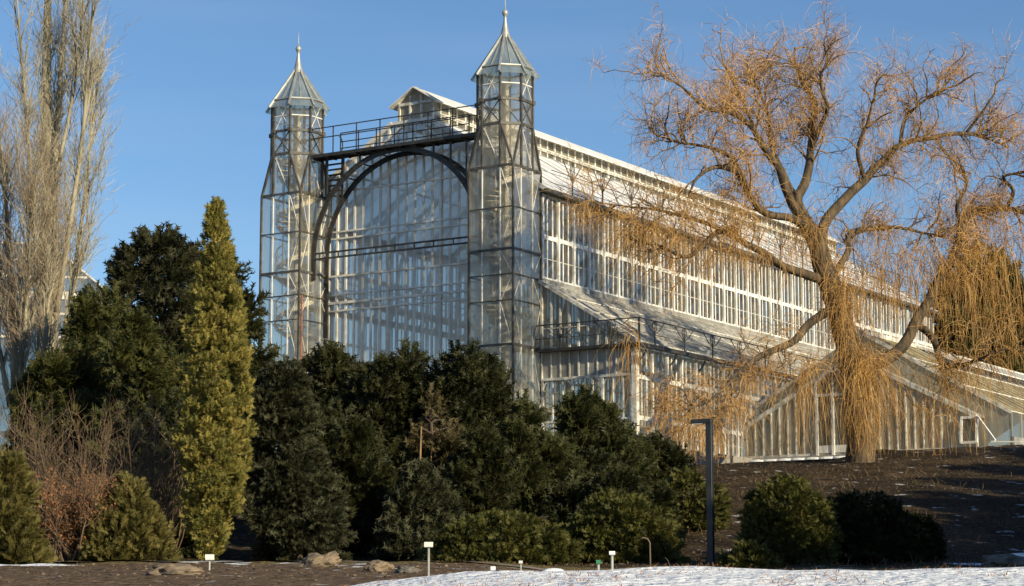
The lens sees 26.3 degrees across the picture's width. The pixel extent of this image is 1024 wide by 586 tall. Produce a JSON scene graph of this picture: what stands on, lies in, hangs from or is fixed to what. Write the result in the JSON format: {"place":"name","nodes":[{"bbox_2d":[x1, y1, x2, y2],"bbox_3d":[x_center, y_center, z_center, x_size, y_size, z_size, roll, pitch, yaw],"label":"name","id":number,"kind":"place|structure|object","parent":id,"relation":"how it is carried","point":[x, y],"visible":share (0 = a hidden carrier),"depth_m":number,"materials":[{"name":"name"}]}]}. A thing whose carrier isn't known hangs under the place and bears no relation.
{"place":"outdoors","nodes":[
{"label":"outdoors","id":0,"kind":"place"},
{"bbox_2d":[55,560,544,569],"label":"path","id":1,"kind":"structure","parent":0,"point":[284,560],"depth_m":44.71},
{"bbox_2d":[0,444,1023,585],"bbox_3d":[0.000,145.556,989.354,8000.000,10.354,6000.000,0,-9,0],"label":"ground","id":2,"kind":"structure","parent":0,"point":[239,540],"depth_m":52.45,"materials":[{"name":"brown soil"}]},
{"bbox_2d":[0,445,57,564],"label":"juniper bush","id":3,"kind":"object","parent":2,"relation":"on","point":[22,541],"visible":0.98,"depth_m":43.44,"materials":[{"name":"green plant"}]},
{"bbox_2d":[0,59,96,444],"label":"young poplar tree","id":4,"kind":"object","parent":2,"relation":"on","point":[13,313],"visible":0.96,"depth_m":84.35,"materials":[{"name":"brown plant"}]},
{"bbox_2d":[0,242,101,448],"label":"distant glasshouse","id":5,"kind":"structure","parent":2,"relation":"on","point":[92,281],"depth_m":129.11,"materials":[{"name":"grey glass"}]},
{"bbox_2d":[1,336,118,502],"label":"yew tree","id":6,"kind":"object","parent":2,"relation":"on","point":[68,371],"visible":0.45,"depth_m":72.62,"materials":[{"name":"green plant"}]},
{"bbox_2d":[0,375,123,536],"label":"bare shrub","id":7,"kind":"object","parent":2,"relation":"on","point":[33,464],"visible":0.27,"depth_m":61.82,"materials":[{"name":"brown plant"}]},
{"bbox_2d":[0,0,144,351],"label":"poplar tree","id":8,"kind":"object","parent":2,"relation":"on","point":[48,97],"visible":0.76,"depth_m":89.74,"materials":[{"name":"brown plant"}]},
{"bbox_2d":[9,392,150,556],"bbox_3d":[-11.851,5.009,59.862,4.307,4.790,4.141,4,-10,-27],"label":"bare shrub","id":9,"kind":"object","parent":2,"relation":"on","point":[47,465],"visible":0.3,"depth_m":59.77,"materials":[{"name":"brown plant"}]},
{"bbox_2d":[30,457,129,560],"bbox_3d":[-9.286,4.526,45.780,2.860,2.329,2.941,0,-9,0],"label":"russet shrub","id":10,"kind":"object","parent":2,"relation":"on","point":[69,515],"visible":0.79,"depth_m":45.44,"materials":[{"name":"brown plant"}]},
{"bbox_2d":[59,279,136,481],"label":"yew tree","id":11,"kind":"object","parent":2,"relation":"on","point":[83,326],"visible":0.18,"depth_m":75.27,"materials":[{"name":"green plant"}]},
{"bbox_2d":[43,376,176,510],"bbox_3d":[-10.776,4.768,59.840,3.744,5.225,3.742,5,-10,-30],"label":"bare shrub","id":12,"kind":"object","parent":2,"relation":"on","point":[103,455],"visible":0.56,"depth_m":59.90,"materials":[{"name":"brown plant"}]},
{"bbox_2d":[71,469,183,562],"bbox_3d":[-8.055,4.806,45.821,2.375,2.245,2.527,0,-9,0],"label":"juniper bush","id":13,"kind":"object","parent":2,"relation":"on","point":[146,533],"visible":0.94,"depth_m":45.20,"materials":[{"name":"green plant"}]},
{"bbox_2d":[85,301,187,490],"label":"yew tree","id":14,"kind":"object","parent":2,"relation":"on","point":[139,354],"visible":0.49,"depth_m":70.80,"materials":[{"name":"green plant"}]},
{"bbox_2d":[87,403,222,554],"bbox_3d":[-9.637,5.222,60.858,3.427,4.513,3.481,6,-10,-33],"label":"bare shrub","id":15,"kind":"object","parent":2,"relation":"on","point":[161,496],"visible":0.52,"depth_m":60.70,"materials":[{"name":"brown plant"}]},
{"bbox_2d":[57,220,268,505],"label":"yew tree","id":16,"kind":"object","parent":2,"relation":"on","point":[170,256],"visible":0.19,"depth_m":77.65,"materials":[{"name":"green plant"}]},
{"bbox_2d":[143,563,204,574],"bbox_3d":[-5.201,4.303,33.700,0.848,0.317,0.866,4,-9,-23],"label":"fieldstone","id":17,"kind":"object","parent":2,"relation":"on","point":[173,569],"visible":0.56,"depth_m":33.49,"materials":[{"name":"beige stone"}]},
{"bbox_2d":[124,390,224,557],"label":"dark shrub","id":18,"kind":"object","parent":2,"relation":"on","point":[187,546],"visible":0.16,"depth_m":65.25,"materials":[{"name":"green plant"}]},
{"bbox_2d":[205,554,213,569],"bbox_3d":[-5.062,4.556,36.711,0.150,0.360,0.076,2,-9,-11],"label":"plant label","id":19,"kind":"object","parent":2,"relation":"on","point":[209,557],"visible":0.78,"depth_m":36.72,"materials":[{"name":"white plastic"}]},
{"bbox_2d":[169,195,258,560],"bbox_3d":[-7.890,2.346,58.283,2.221,10.131,2.300,-3,-9,18],"label":"columnar tree","id":20,"kind":"object","parent":2,"relation":"on","point":[226,471],"visible":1,"depth_m":57.88,"materials":[{"name":"green plant"}]},
{"bbox_2d":[198,245,283,502],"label":"yew tree","id":21,"kind":"object","parent":2,"relation":"on","point":[255,327],"visible":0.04,"depth_m":80.35,"materials":[{"name":"green plant"}]},
{"bbox_2d":[0,562,523,585],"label":"soil clods","id":22,"kind":"object","parent":2,"relation":"on","point":[446,565],"visible":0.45,"depth_m":34.76,"materials":[{"name":"brown soil"}]},
{"bbox_2d":[237,353,358,560],"bbox_3d":[-6.286,4.923,64.076,3.757,6.392,3.528,0,-9,0],"label":"dense conifer","id":23,"kind":"object","parent":2,"relation":"on","point":[298,465],"visible":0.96,"depth_m":63.26,"materials":[{"name":"green plant"}]},
{"bbox_2d":[293,550,341,566],"bbox_3d":[-3.573,4.927,39.693,0.891,0.541,0.752,-3,-9,22],"label":"fieldstone","id":24,"kind":"object","parent":2,"relation":"on","point":[320,560],"visible":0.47,"depth_m":39.53,"materials":[{"name":"beige stone"}]},
{"bbox_2d":[295,338,359,406],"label":"yew tree","id":25,"kind":"object","parent":2,"relation":"on","point":[328,365],"visible":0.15,"depth_m":85.74,"materials":[{"name":"green plant"}]},
{"bbox_2d":[300,394,363,534],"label":"dark shrub","id":26,"kind":"object","parent":2,"relation":"on","point":[332,408],"visible":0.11,"depth_m":69.37,"materials":[{"name":"green plant"}]},
{"bbox_2d":[322,411,400,556],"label":"young spruce","id":27,"kind":"object","parent":2,"relation":"on","point":[367,479],"visible":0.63,"depth_m":65.30,"materials":[{"name":"green plant"}]},
{"bbox_2d":[363,560,394,571],"bbox_3d":[-2.241,4.626,36.718,0.475,0.323,0.464,-5,-10,29],"label":"fieldstone","id":28,"kind":"object","parent":2,"relation":"on","point":[375,565],"visible":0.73,"depth_m":36.59,"materials":[{"name":"beige stone"}]},
{"bbox_2d":[334,336,432,485],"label":"yew tree","id":29,"kind":"object","parent":2,"relation":"on","point":[382,396],"visible":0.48,"depth_m":82.65,"materials":[{"name":"green plant"}]},
{"bbox_2d":[393,565,421,572],"bbox_3d":[-1.704,4.533,35.732,0.466,0.197,0.446,0,-9,0],"label":"fieldstone","id":30,"kind":"object","parent":2,"relation":"on","point":[404,569],"visible":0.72,"depth_m":35.62,"materials":[{"name":"grey stone"}]},
{"bbox_2d":[392,427,434,485],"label":"cut stems","id":31,"kind":"object","parent":2,"relation":"on","point":[420,448],"visible":0.16,"depth_m":69.99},
{"bbox_2d":[367,457,468,559],"bbox_3d":[-2.545,6.445,63.719,3.394,3.428,3.741,0,-9,0],"label":"young spruce","id":32,"kind":"object","parent":2,"relation":"on","point":[421,501],"visible":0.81,"depth_m":63.11,"materials":[{"name":"green plant"}]},
{"bbox_2d":[424,542,432,575],"bbox_3d":[-1.171,3.790,30.762,0.125,0.594,0.068,0,-9,0],"label":"plant label","id":33,"kind":"object","parent":2,"relation":"on","point":[428,545],"visible":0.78,"depth_m":30.77,"materials":[{"name":"white plastic"}]},
{"bbox_2d":[403,381,469,482],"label":"thinning conifer","id":34,"kind":"object","parent":2,"relation":"on","point":[440,444],"visible":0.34,"depth_m":72.92,"materials":[{"name":"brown plant"}]},
{"bbox_2d":[390,337,516,475],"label":"yew tree","id":35,"kind":"object","parent":2,"relation":"on","point":[473,385],"visible":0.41,"depth_m":81.55,"materials":[{"name":"green plant"}]},
{"bbox_2d":[438,424,525,516],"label":"dark shrub","id":36,"kind":"object","parent":2,"relation":"on","point":[480,472],"visible":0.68,"depth_m":68.53,"materials":[{"name":"green plant"}]},
{"bbox_2d":[416,506,585,564],"bbox_3d":[-0.313,6.691,59.700,4.228,1.791,4.424,6,-10,-34],"label":"juniper shrub","id":37,"kind":"object","parent":2,"relation":"on","point":[517,535],"visible":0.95,"depth_m":58.53,"materials":[{"name":"green plant"}]},
{"bbox_2d":[494,387,588,517],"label":"pine tree","id":38,"kind":"object","parent":2,"relation":"on","point":[543,457],"visible":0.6,"depth_m":70.08,"materials":[{"name":"green plant"}]},
{"bbox_2d":[542,568,563,570],"bbox_3d":[0.480,4.045,30.751,0.748,0.372,0.674,0,-9,0],"label":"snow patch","id":39,"kind":"object","parent":2,"relation":"on","point":[554,569],"visible":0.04,"depth_m":30.64,"materials":[{"name":"white snow"}]},
{"bbox_2d":[596,560,600,569],"bbox_3d":[1.095,3.572,27.765,0.060,0.383,0.060,0,-9,0],"label":"plant label","id":40,"kind":"object","parent":2,"relation":"on","point":[598,562],"visible":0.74,"depth_m":27.78,"materials":[{"name":"green plastic"}]},
{"bbox_2d":[575,445,629,483],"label":"dark shrub","id":41,"kind":"object","parent":2,"relation":"on","point":[595,459],"visible":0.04,"depth_m":73.49,"materials":[{"name":"green plant"}]},
{"bbox_2d":[549,382,666,483],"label":"pine tree","id":42,"kind":"object","parent":2,"relation":"on","point":[586,419],"visible":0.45,"depth_m":81.08,"materials":[{"name":"green plant"}]},
{"bbox_2d":[609,551,614,569],"bbox_3d":[1.270,3.514,27.774,0.075,0.487,0.058,0,-9,0],"label":"plant label","id":43,"kind":"object","parent":2,"relation":"on","point":[611,553],"visible":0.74,"depth_m":27.79,"materials":[{"name":"white plastic"}]},
{"bbox_2d":[538,460,687,551],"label":"dark shrub","id":44,"kind":"object","parent":2,"relation":"on","point":[621,476],"visible":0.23,"depth_m":66.82,"materials":[{"name":"green plant"}]},
{"bbox_2d":[558,487,691,563],"bbox_3d":[2.999,6.607,61.678,4.256,2.422,4.087,0,-9,0],"label":"juniper shrub","id":45,"kind":"object","parent":2,"relation":"on","point":[602,523],"visible":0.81,"depth_m":60.69,"materials":[{"name":"green plant"}]},
{"bbox_2d":[640,537,650,566],"bbox_3d":[1.760,3.567,28.790,0.145,0.728,0.021,0,-9,0],"label":"bent pipe","id":46,"kind":"object","parent":2,"relation":"on","point":[649,550],"visible":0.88,"depth_m":28.81,"materials":[{"name":"metal"}]},
{"bbox_2d":[632,429,703,482],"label":"pine tree","id":47,"kind":"object","parent":2,"relation":"on","point":[670,452],"visible":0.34,"depth_m":83.40,"materials":[{"name":"green plant"}]},
{"bbox_2d":[665,465,734,531],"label":"juniper shrub","id":48,"kind":"object","parent":2,"relation":"on","point":[692,505],"visible":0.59,"depth_m":71.22,"materials":[{"name":"green plant"}]},
{"bbox_2d":[690,419,714,565],"bbox_3d":[5.047,5.362,57.925,0.610,4.072,0.220,-4,-9,24],"label":"street lamp","id":49,"kind":"object","parent":2,"relation":"on","point":[708,423],"visible":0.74,"depth_m":57.81,"materials":[{"name":"metal"}]},
{"bbox_2d":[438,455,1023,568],"bbox_3d":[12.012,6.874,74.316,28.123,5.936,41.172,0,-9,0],"label":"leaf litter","id":50,"kind":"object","parent":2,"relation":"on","point":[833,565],"visible":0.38,"depth_m":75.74,"materials":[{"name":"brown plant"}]},
{"bbox_2d":[711,538,787,568],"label":"mounded shrub","id":51,"kind":"object","parent":2,"relation":"on","point":[750,553],"visible":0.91,"depth_m":55.11,"materials":[{"name":"green plant"}]},
{"bbox_2d":[685,449,845,464],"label":"terrace","id":52,"kind":"structure","parent":2,"relation":"on","point":[718,460],"depth_m":103.62,"materials":[{"name":"beige stone"}]},
{"bbox_2d":[258,4,939,456],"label":"glasshouse","id":53,"kind":"structure","parent":52,"relation":"on","point":[574,328],"depth_m":108.90,"materials":[{"name":"glass"}]},
{"bbox_2d":[542,193,557,281],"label":"clerestory window","id":54,"kind":"structure","parent":53,"relation":"in","point":[551,235],"depth_m":104.37,"materials":[{"name":"white paint"}]},
{"bbox_2d":[555,198,572,285],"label":"clerestory window","id":55,"kind":"structure","parent":53,"relation":"in","point":[569,242],"depth_m":105.40,"materials":[{"name":"white paint"}]},
{"bbox_2d":[571,203,588,289],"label":"clerestory window","id":56,"kind":"structure","parent":53,"relation":"in","point":[581,245],"depth_m":106.45,"materials":[{"name":"white paint"}]},
{"bbox_2d":[586,209,603,292],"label":"clerestory window","id":57,"kind":"structure","parent":53,"relation":"in","point":[588,257],"depth_m":107.63,"materials":[{"name":"white paint"}]},
{"bbox_2d":[601,213,617,296],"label":"clerestory window","id":58,"kind":"structure","parent":53,"relation":"in","point":[603,280],"depth_m":108.98,"materials":[{"name":"white paint"}]},
{"bbox_2d":[615,217,631,299],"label":"clerestory window","id":59,"kind":"structure","parent":53,"relation":"in","point":[629,297],"depth_m":110.02,"materials":[{"name":"white paint"}]},
{"bbox_2d":[630,221,645,303],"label":"clerestory window","id":60,"kind":"structure","parent":53,"relation":"in","point":[631,293],"depth_m":111.18,"materials":[{"name":"white paint"}]},
{"bbox_2d":[639,349,651,433],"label":"aisle window","id":61,"kind":"structure","parent":53,"relation":"in","point":[646,419],"depth_m":100.44,"materials":[{"name":"white paint"}]},
{"bbox_2d":[644,228,659,306],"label":"clerestory window","id":62,"kind":"structure","parent":53,"relation":"in","point":[657,304],"depth_m":112.52,"materials":[{"name":"white paint"}]},
{"bbox_2d":[649,350,666,439],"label":"aisle window","id":63,"kind":"structure","parent":53,"relation":"in","point":[653,359],"depth_m":101.38,"materials":[{"name":"grey glass"}]},
{"bbox_2d":[657,231,672,310],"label":"clerestory window","id":64,"kind":"structure","parent":53,"relation":"in","point":[659,284],"depth_m":113.59,"materials":[{"name":"white paint"}]},
{"bbox_2d":[664,354,681,439],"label":"aisle window","id":65,"kind":"structure","parent":53,"relation":"in","point":[667,368],"depth_m":102.62,"materials":[{"name":"white glass"}]},
{"bbox_2d":[670,238,685,313],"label":"clerestory window","id":66,"kind":"structure","parent":53,"relation":"in","point":[673,299],"depth_m":115.16,"materials":[{"name":"white paint"}]},
{"bbox_2d":[679,357,695,449],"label":"aisle window","id":67,"kind":"structure","parent":53,"relation":"in","point":[682,368],"depth_m":103.97,"materials":[{"name":"white glass"}]},
{"bbox_2d":[684,240,698,316],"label":"clerestory window","id":68,"kind":"structure","parent":53,"relation":"in","point":[686,296],"depth_m":116.26,"materials":[{"name":"white paint"}]},
{"bbox_2d":[693,360,708,450],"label":"aisle window","id":69,"kind":"structure","parent":53,"relation":"in","point":[698,363],"depth_m":104.95,"materials":[{"name":"white glass"}]},
{"bbox_2d":[696,242,710,319],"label":"clerestory window","id":70,"kind":"structure","parent":53,"relation":"in","point":[698,293],"depth_m":117.34,"materials":[{"name":"white paint"}]},
{"bbox_2d":[707,363,723,453],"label":"aisle window","id":71,"kind":"structure","parent":53,"relation":"in","point":[715,365],"depth_m":106.42,"materials":[{"name":"white glass"}]},
{"bbox_2d":[708,246,723,322],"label":"clerestory window","id":72,"kind":"structure","parent":53,"relation":"in","point":[717,275],"depth_m":118.75,"materials":[{"name":"white paint"}]},
{"bbox_2d":[721,250,735,325],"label":"clerestory window","id":73,"kind":"structure","parent":53,"relation":"in","point":[728,287],"depth_m":119.83,"materials":[{"name":"white paint"}]},
{"bbox_2d":[720,366,736,455],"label":"aisle window","id":74,"kind":"structure","parent":53,"relation":"in","point":[725,420],"depth_m":107.42,"materials":[{"name":"white glass"}]},
{"bbox_2d":[733,254,747,328],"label":"clerestory window","id":75,"kind":"structure","parent":53,"relation":"in","point":[741,289],"depth_m":121.10,"materials":[{"name":"white paint"}]},
{"bbox_2d":[734,370,749,456],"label":"aisle window","id":76,"kind":"structure","parent":53,"relation":"in","point":[739,427],"depth_m":108.44,"materials":[{"name":"white glass"}]},
{"bbox_2d":[744,257,758,331],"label":"clerestory window","id":77,"kind":"structure","parent":53,"relation":"in","point":[753,286],"depth_m":122.34,"materials":[{"name":"white paint"}]},
{"bbox_2d":[747,371,761,421],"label":"aisle window","id":78,"kind":"structure","parent":53,"relation":"in","point":[752,396],"depth_m":109.99,"materials":[{"name":"white glass"}]},
{"bbox_2d":[756,262,769,333],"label":"clerestory window","id":79,"kind":"structure","parent":53,"relation":"in","point":[762,297],"depth_m":123.58,"materials":[{"name":"white paint"}]},
{"bbox_2d":[760,375,773,399],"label":"aisle window","id":80,"kind":"structure","parent":53,"relation":"in","point":[764,389],"depth_m":111.29,"materials":[{"name":"grey glass"}]},
{"bbox_2d":[767,264,780,337],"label":"clerestory window","id":81,"kind":"structure","parent":53,"relation":"in","point":[775,297],"depth_m":124.70,"materials":[{"name":"white paint"}]},
{"bbox_2d":[772,378,786,392],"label":"aisle window","id":82,"kind":"structure","parent":53,"relation":"in","point":[773,386],"depth_m":112.30,"materials":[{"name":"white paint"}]},
{"bbox_2d":[778,270,791,339],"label":"clerestory window","id":83,"kind":"structure","parent":53,"relation":"in","point":[787,301],"depth_m":126.01,"materials":[{"name":"white paint"}]},
{"bbox_2d":[789,274,802,342],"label":"clerestory window","id":84,"kind":"structure","parent":53,"relation":"in","point":[797,297],"depth_m":127.28,"materials":[{"name":"white paint"}]},
{"bbox_2d":[800,278,813,345],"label":"clerestory window","id":85,"kind":"structure","parent":53,"relation":"in","point":[807,299],"depth_m":128.47,"materials":[{"name":"white paint"}]},
{"bbox_2d":[810,282,823,347],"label":"clerestory window","id":86,"kind":"structure","parent":53,"relation":"in","point":[815,311],"depth_m":129.35,"materials":[{"name":"white paint"}]},
{"bbox_2d":[820,292,833,350],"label":"clerestory window","id":87,"kind":"structure","parent":53,"relation":"in","point":[823,306],"depth_m":130.32,"materials":[{"name":"white paint"}]},
{"bbox_2d":[851,292,861,329],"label":"clerestory window","id":88,"kind":"structure","parent":53,"relation":"in","point":[855,292],"depth_m":134.86,"materials":[{"name":"white paint"}]},
{"bbox_2d":[861,294,871,330],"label":"clerestory window","id":89,"kind":"structure","parent":53,"relation":"in","point":[868,297],"depth_m":136.02,"materials":[{"name":"white paint"}]},
{"bbox_2d":[869,297,880,333],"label":"clerestory window","id":90,"kind":"structure","parent":53,"relation":"in","point":[876,320],"depth_m":137.22,"materials":[{"name":"white paint"}]},
{"bbox_2d":[878,299,889,335],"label":"clerestory window","id":91,"kind":"structure","parent":53,"relation":"in","point":[884,331],"depth_m":138.40,"materials":[{"name":"white paint"}]},
{"bbox_2d":[887,302,898,338],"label":"clerestory window","id":92,"kind":"structure","parent":53,"relation":"in","point":[888,312],"depth_m":139.43,"materials":[{"name":"white paint"}]},
{"bbox_2d":[896,305,906,338],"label":"clerestory window","id":93,"kind":"structure","parent":53,"relation":"in","point":[903,328],"depth_m":140.72,"materials":[{"name":"white paint"}]},
{"bbox_2d":[905,307,915,342],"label":"clerestory window","id":94,"kind":"structure","parent":53,"relation":"in","point":[914,341],"depth_m":141.82,"materials":[{"name":"white paint"}]},
{"bbox_2d":[915,310,924,345],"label":"clerestory window","id":95,"kind":"structure","parent":53,"relation":"in","point":[920,339],"depth_m":143.14,"materials":[{"name":"white paint"}]},
{"bbox_2d":[923,314,932,347],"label":"clerestory window","id":96,"kind":"structure","parent":53,"relation":"in","point":[930,318],"depth_m":144.33,"materials":[{"name":"white glass"}]},
{"bbox_2d":[540,0,1023,467],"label":"willow tree","id":97,"kind":"object","parent":2,"relation":"on","point":[854,366],"visible":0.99,"depth_m":94.77,"materials":[{"name":"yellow plant"}]},
{"bbox_2d":[735,472,847,564],"bbox_3d":[7.545,6.255,59.746,3.074,2.797,3.227,-3,-9,18],"label":"mounded shrub","id":98,"kind":"object","parent":2,"relation":"on","point":[791,520],"visible":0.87,"depth_m":58.86,"materials":[{"name":"green plant"}]},
{"bbox_2d":[749,456,844,462],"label":"retaining wall","id":99,"kind":"structure","parent":2,"relation":"on","point":[816,459],"depth_m":104.06,"materials":[{"name":"concrete"}]},
{"bbox_2d":[665,455,1023,567],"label":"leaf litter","id":100,"kind":"object","parent":2,"relation":"on","point":[889,491],"visible":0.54,"depth_m":76.22,"materials":[{"name":"brown plant"}]},
{"bbox_2d":[823,486,938,563],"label":"mounded shrub","id":101,"kind":"object","parent":2,"relation":"on","point":[859,518],"visible":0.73,"depth_m":60.71,"materials":[{"name":"green plant"}]},
{"bbox_2d":[743,329,1023,457],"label":"side greenhouse","id":102,"kind":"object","parent":2,"relation":"on","point":[1006,436],"visible":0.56,"depth_m":106.01,"materials":[{"name":"grey glass"}]},
{"bbox_2d":[815,367,845,455],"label":"door","id":103,"kind":"structure","parent":102,"relation":"in","point":[819,449],"depth_m":106.06,"materials":[{"name":"white paint"}]},
{"bbox_2d":[881,508,948,560],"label":"mounded shrub","id":104,"kind":"object","parent":2,"relation":"on","point":[936,533],"visible":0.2,"depth_m":62.23,"materials":[{"name":"green plant"}]},
{"bbox_2d":[917,238,1023,373],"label":"tree","id":105,"kind":"object","parent":2,"relation":"on","point":[969,344],"visible":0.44,"depth_m":148.70,"materials":[{"name":"brown plant"}]},
{"bbox_2d":[979,553,1023,567],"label":"fieldstone","id":106,"kind":"object","parent":2,"relation":"on","point":[1003,560],"visible":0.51,"depth_m":49.23,"materials":[{"name":"grey stone"}]},
{"bbox_2d":[0,0,1023,456],"label":"sky","id":107,"kind":"structure","parent":0,"point":[199,89],"materials":[{"name":"blue"}]},
{"bbox_2d":[325,563,1022,585],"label":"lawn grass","id":108,"kind":"structure","parent":0,"point":[791,580],"depth_m":20.72,"materials":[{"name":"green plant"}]}
]}

